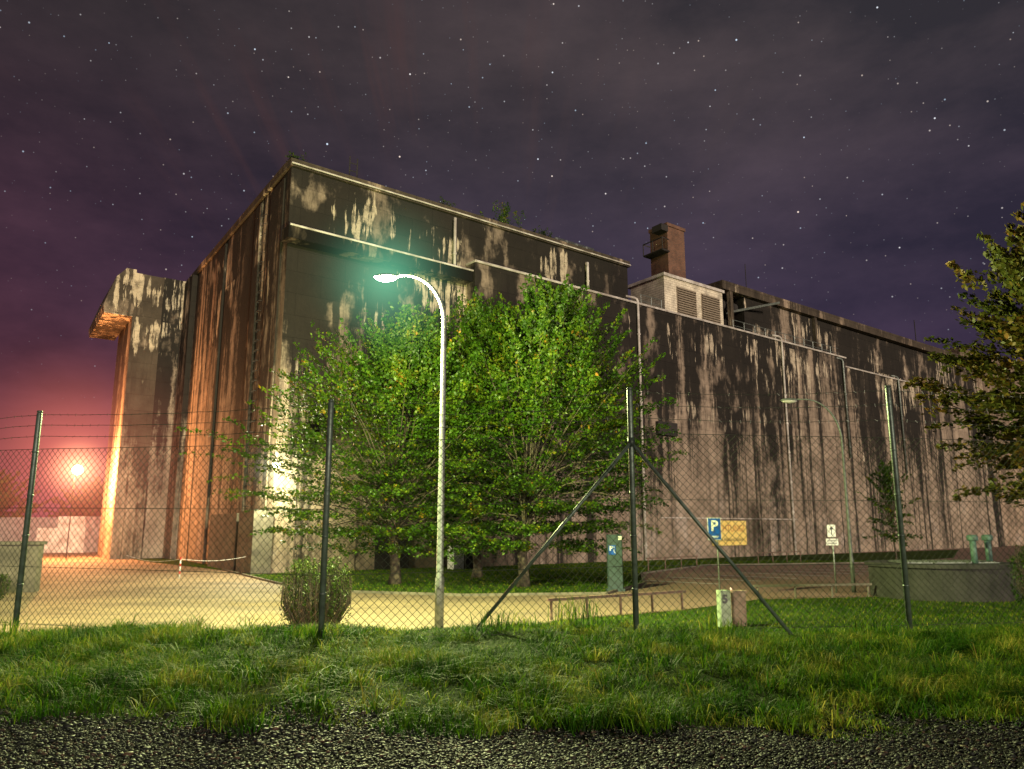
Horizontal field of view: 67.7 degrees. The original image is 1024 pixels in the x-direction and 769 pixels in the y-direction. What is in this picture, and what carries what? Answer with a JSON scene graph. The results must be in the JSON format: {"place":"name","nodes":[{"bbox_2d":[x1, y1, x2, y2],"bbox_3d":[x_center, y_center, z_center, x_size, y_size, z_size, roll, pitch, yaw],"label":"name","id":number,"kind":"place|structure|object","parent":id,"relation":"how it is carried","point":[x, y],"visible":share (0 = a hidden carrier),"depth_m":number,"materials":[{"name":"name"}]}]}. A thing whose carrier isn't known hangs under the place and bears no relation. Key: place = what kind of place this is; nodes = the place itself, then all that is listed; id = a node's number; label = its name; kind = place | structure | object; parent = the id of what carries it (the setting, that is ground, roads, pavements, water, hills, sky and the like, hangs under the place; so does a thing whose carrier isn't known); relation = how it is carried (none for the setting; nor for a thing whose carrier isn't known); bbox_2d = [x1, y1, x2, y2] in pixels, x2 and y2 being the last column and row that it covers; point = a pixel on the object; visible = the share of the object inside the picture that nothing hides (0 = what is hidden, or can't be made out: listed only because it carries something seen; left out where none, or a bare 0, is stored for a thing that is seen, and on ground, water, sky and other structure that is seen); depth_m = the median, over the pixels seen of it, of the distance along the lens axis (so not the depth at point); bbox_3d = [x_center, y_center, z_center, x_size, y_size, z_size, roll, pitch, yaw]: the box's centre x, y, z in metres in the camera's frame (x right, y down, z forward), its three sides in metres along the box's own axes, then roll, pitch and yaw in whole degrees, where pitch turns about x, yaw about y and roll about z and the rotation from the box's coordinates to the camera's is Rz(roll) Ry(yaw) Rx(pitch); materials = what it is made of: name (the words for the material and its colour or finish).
{"place":"outdoors","nodes":[
{"label":"outdoors","id":0,"kind":"place"},
{"bbox_2d":[36,516,100,552],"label":"loading ramp","id":1,"kind":"structure","parent":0,"point":[76,535],"depth_m":72.69,"materials":[{"name":"beige concrete"}]},
{"bbox_2d":[0,612,1023,743],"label":"grass","id":2,"kind":"structure","parent":0,"point":[970,693],"depth_m":5.74,"materials":[{"name":"green plant"}]},
{"bbox_2d":[0,693,1023,768],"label":"gravel","id":3,"kind":"structure","parent":0,"point":[458,750],"depth_m":4.21,"materials":[{"name":"grey gravel"}]},
{"bbox_2d":[0,595,1023,768],"bbox_3d":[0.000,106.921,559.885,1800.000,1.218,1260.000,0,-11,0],"label":"ground","id":4,"kind":"structure","parent":0,"point":[488,641],"depth_m":4.98,"materials":[{"name":"green plant"}]},
{"bbox_2d":[0,615,36,634],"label":"tall weed","id":5,"kind":"object","parent":4,"relation":"on","point":[4,628],"visible":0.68,"depth_m":8.76,"materials":[{"name":"green plant"}]},
{"bbox_2d":[0,469,58,516],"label":"distant tree","id":6,"kind":"object","parent":4,"relation":"on","point":[7,499],"visible":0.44,"depth_m":99.48,"materials":[{"name":"green plant"}]},
{"bbox_2d":[44,476,103,516],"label":"distant tree","id":7,"kind":"object","parent":4,"relation":"on","point":[88,500],"visible":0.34,"depth_m":107.99,"materials":[{"name":"green plant"}]},
{"bbox_2d":[262,618,345,645],"bbox_3d":[-2.196,2.578,8.006,0.910,0.262,0.501,0,-11,0],"label":"tall weed","id":8,"kind":"object","parent":4,"relation":"on","point":[308,633],"visible":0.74,"depth_m":7.94,"materials":[{"name":"green plant"}]},
{"bbox_2d":[279,554,354,625],"bbox_3d":[-4.614,4.889,18.025,1.828,1.703,1.760,0,-11,0],"label":"shrub","id":9,"kind":"object","parent":4,"relation":"on","point":[330,599],"visible":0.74,"depth_m":17.62,"materials":[{"name":"green plant"}]},
{"bbox_2d":[459,607,536,633],"bbox_3d":[-0.147,2.655,8.621,0.853,0.332,0.568,4,-11,-20],"label":"tall weed","id":10,"kind":"object","parent":4,"relation":"on","point":[496,625],"visible":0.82,"depth_m":8.62,"materials":[{"name":"green plant"}]},
{"bbox_2d":[0,385,1023,639],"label":"chain link fence","id":11,"kind":"object","parent":4,"relation":"on","point":[630,447],"visible":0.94,"depth_m":9.02,"materials":[{"name":"grey metal"}]},
{"bbox_2d":[0,560,1023,632],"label":"lawn grass","id":12,"kind":"structure","parent":4,"relation":"on","point":[951,616],"depth_m":25.19,"materials":[{"name":"green plant"}]},
{"bbox_2d":[545,591,605,631],"bbox_3d":[0.663,2.617,8.865,0.903,0.482,0.810,0,-11,0],"label":"tall weed","id":13,"kind":"object","parent":4,"relation":"on","point":[568,622],"visible":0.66,"depth_m":8.85,"materials":[{"name":"green plant"}]},
{"bbox_2d":[678,612,753,634],"bbox_3d":[2.266,2.688,8.561,0.903,0.341,0.620,7,-13,-32],"label":"tall weed","id":14,"kind":"object","parent":4,"relation":"on","point":[721,625],"visible":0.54,"depth_m":8.51,"materials":[{"name":"green plant"}]},
{"bbox_2d":[780,398,855,592],"bbox_3d":[11.324,4.077,28.334,2.302,7.250,0.330,0,-11,0],"label":"street lamp","id":15,"kind":"object","parent":4,"relation":"on","point":[789,400],"visible":0.96,"depth_m":28.34,"materials":[{"name":"metal"}]},
{"bbox_2d":[841,614,908,635],"bbox_3d":[4.075,2.711,8.568,0.854,0.306,0.536,8,-13,-35],"label":"tall weed","id":16,"kind":"object","parent":4,"relation":"on","point":[868,625],"visible":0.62,"depth_m":8.63,"materials":[{"name":"green plant"}]},
{"bbox_2d":[864,560,1021,601],"bbox_3d":[14.750,6.649,26.223,4.840,1.215,4.400,0,-11,0],"label":"concrete basin","id":17,"kind":"object","parent":4,"relation":"on","point":[898,579],"visible":0.71,"depth_m":24.44,"materials":[{"name":"concrete"}]},
{"bbox_2d":[966,535,977,562],"bbox_3d":[15.300,5.460,25.327,0.331,0.940,0.340,0,-11,0],"label":"vent pipe","id":18,"kind":"object","parent":17,"relation":"on","point":[974,549],"visible":0.73,"depth_m":25.25,"materials":[{"name":"green metal"}]},
{"bbox_2d":[981,535,992,560],"bbox_3d":[16.100,5.553,25.819,0.331,0.940,0.340,0,-11,0],"label":"vent pipe","id":19,"kind":"object","parent":17,"relation":"on","point":[987,549],"visible":0.73,"depth_m":25.75,"materials":[{"name":"green metal"}]},
{"bbox_2d":[903,202,1023,507],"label":"autumn tree","id":20,"kind":"object","parent":4,"relation":"on","point":[1009,268],"visible":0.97,"depth_m":15.91,"materials":[{"name":"green plant"}]},
{"bbox_2d":[1006,545,1023,604],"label":"shrub","id":21,"kind":"object","parent":4,"relation":"on","point":[1017,568],"visible":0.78,"depth_m":18.23,"materials":[{"name":"green plant"}]},
{"bbox_2d":[0,545,1023,632],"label":"road","id":22,"kind":"structure","parent":0,"point":[373,611],"depth_m":26.05,"materials":[{"name":"concrete"}]},
{"bbox_2d":[0,574,12,599],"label":"shrub","id":23,"kind":"object","parent":22,"relation":"on","point":[5,591],"visible":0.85,"depth_m":24.95,"materials":[{"name":"green plant"}]},
{"bbox_2d":[0,541,47,592],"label":"dumpster","id":24,"kind":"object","parent":22,"relation":"on","point":[32,563],"depth_m":27.85,"materials":[{"name":"paint"}]},
{"bbox_2d":[0,517,58,540],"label":"boundary wall","id":25,"kind":"structure","parent":22,"relation":"on","point":[19,527],"depth_m":94.38,"materials":[{"name":"concrete"}]},
{"bbox_2d":[65,465,82,558],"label":"floodlight","id":26,"kind":"object","parent":22,"relation":"on","point":[75,471],"visible":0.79,"depth_m":57.95,"materials":[{"name":"white metal"}]},
{"bbox_2d":[127,555,242,578],"bbox_3d":[-17.374,8.931,37.734,7.294,0.980,3.475,-3,-11,16],"label":"chain barrier","id":27,"kind":"object","parent":22,"relation":"on","point":[180,562],"visible":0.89,"depth_m":35.91,"materials":[{"name":"white paint"}]},
{"bbox_2d":[374,273,446,628],"bbox_3d":[-2.523,1.477,18.343,1.893,8.670,0.300,0,-11,0],"label":"street lamp","id":28,"kind":"object","parent":22,"relation":"on","point":[389,277],"visible":0.95,"depth_m":18.26,"materials":[{"name":"metal"}]},
{"bbox_2d":[222,562,863,595],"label":"kerb","id":29,"kind":"structure","parent":22,"relation":"on","point":[501,594],"depth_m":27.22,"materials":[{"name":"paint"}]},
{"bbox_2d":[546,590,685,619],"bbox_3d":[2.950,5.985,20.752,4.987,0.570,0.090,7,-13,-33],"label":"rail","id":30,"kind":"object","parent":22,"relation":"on","point":[681,592],"visible":0.61,"depth_m":20.70,"materials":[{"name":"brown rusty painted metal"}]},
{"bbox_2d":[707,518,720,589],"bbox_3d":[7.000,5.930,26.285,0.460,2.650,0.108,0,-11,0],"label":"parking sign","id":31,"kind":"object","parent":22,"relation":"on","point":[717,523],"visible":0.81,"depth_m":26.40,"materials":[{"name":"metal"}]},
{"bbox_2d":[645,567,864,583],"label":"parking markings","id":32,"kind":"object","parent":22,"relation":"on","point":[752,576],"visible":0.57,"depth_m":36.72,"materials":[{"name":"white paint"}]},
{"bbox_2d":[753,583,871,598],"bbox_3d":[10.100,6.929,25.560,4.379,0.490,0.090,2,-11,-11],"label":"rail","id":33,"kind":"object","parent":22,"relation":"on","point":[799,585],"visible":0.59,"depth_m":25.57,"materials":[{"name":"paint"}]},
{"bbox_2d":[826,524,837,592],"bbox_3d":[11.660,6.306,27.745,0.440,2.450,0.095,0,-11,0],"label":"direction sign","id":34,"kind":"object","parent":22,"relation":"on","point":[831,532],"visible":0.9,"depth_m":27.83,"materials":[{"name":"metal"}]},
{"bbox_2d":[0,0,1023,516],"label":"sky","id":35,"kind":"structure","parent":0,"point":[840,153],"materials":[{"name":"purple"}]},
{"bbox_2d":[135,550,957,592],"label":"lawn","id":36,"kind":"structure","parent":0,"point":[844,557],"depth_m":40.00,"materials":[{"name":"plant"}]},
{"bbox_2d":[174,299,577,583],"bbox_3d":[-4.093,2.358,32.755,14.627,12.195,13.498,-5,-12,23],"label":"leafy tree","id":37,"kind":"object","parent":36,"relation":"on","point":[404,337],"visible":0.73,"depth_m":31.12,"materials":[{"name":"green plant"}]},
{"bbox_2d":[301,286,600,577],"bbox_3d":[-2.033,2.123,35.256,12.678,13.580,11.151,-4,-11,18],"label":"leafy tree","id":38,"kind":"object","parent":36,"relation":"on","point":[474,311],"visible":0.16,"depth_m":33.73,"materials":[{"name":"green plant"}]},
{"bbox_2d":[447,546,472,568],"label":"electrical cabinet","id":39,"kind":"object","parent":36,"relation":"on","point":[463,562],"visible":0.35,"depth_m":43.26,"materials":[{"name":"grey metal"}]},
{"bbox_2d":[370,273,688,586],"bbox_3d":[0.705,1.724,32.757,14.199,13.441,12.212,0,-11,0],"label":"leafy tree","id":40,"kind":"object","parent":36,"relation":"on","point":[555,323],"visible":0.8,"depth_m":30.84,"materials":[{"name":"green plant"}]},
{"bbox_2d":[88,156,1023,574],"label":"concrete bunker","id":41,"kind":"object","parent":36,"relation":"on","point":[296,250],"visible":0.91,"depth_m":58.51,"materials":[{"name":"concrete"}]},
{"bbox_2d":[285,151,307,161],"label":"roof plant","id":42,"kind":"object","parent":41,"relation":"on","point":[294,156],"visible":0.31,"depth_m":43.64,"materials":[{"name":"green plant"}]},
{"bbox_2d":[374,528,408,569],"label":"steel door","id":43,"kind":"structure","parent":41,"relation":"in","point":[385,554],"depth_m":43.06,"materials":[{"name":"black metal"}]},
{"bbox_2d":[429,196,456,205],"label":"roof plant","id":44,"kind":"object","parent":41,"relation":"on","point":[446,203],"visible":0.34,"depth_m":49.61,"materials":[{"name":"green plant"}]},
{"bbox_2d":[480,200,525,225],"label":"roof plant","id":45,"kind":"object","parent":41,"relation":"on","point":[506,210],"visible":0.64,"depth_m":53.19,"materials":[{"name":"green plant"}]},
{"bbox_2d":[533,227,552,237],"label":"roof plant","id":46,"kind":"object","parent":41,"relation":"on","point":[544,232],"visible":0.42,"depth_m":55.03,"materials":[{"name":"green plant"}]},
{"bbox_2d":[712,520,746,545],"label":"warning banner","id":47,"kind":"object","parent":41,"relation":"attached to","point":[733,528],"visible":0.66,"depth_m":61.33,"materials":[{"name":"yellow plastic"}]},
{"bbox_2d":[606,534,624,591],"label":"parking info pillar","id":48,"kind":"structure","parent":36,"relation":"on","point":[617,557],"depth_m":28.32,"materials":[{"name":"green metal"}]},
{"bbox_2d":[646,555,697,570],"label":"rail","id":49,"kind":"object","parent":36,"relation":"on","point":[696,556],"visible":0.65,"depth_m":42.35,"materials":[{"name":"brown metal"}]},
{"bbox_2d":[757,551,801,562],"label":"rail","id":50,"kind":"object","parent":36,"relation":"on","point":[779,552],"visible":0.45,"depth_m":51.35,"materials":[{"name":"brown metal"}]},
{"bbox_2d":[854,460,922,559],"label":"young tree","id":51,"kind":"object","parent":36,"relation":"on","point":[888,489],"visible":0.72,"depth_m":52.28,"materials":[{"name":"green plant"}]},
{"bbox_2d":[716,590,731,626],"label":"entry pillar","id":52,"kind":"structure","parent":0,"point":[721,603],"depth_m":17.84,"materials":[{"name":"white paint"}]},
{"bbox_2d":[730,588,746,625],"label":"entry pillar","id":53,"kind":"structure","parent":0,"point":[734,605],"depth_m":18.02,"materials":[{"name":"brown"}]}
]}

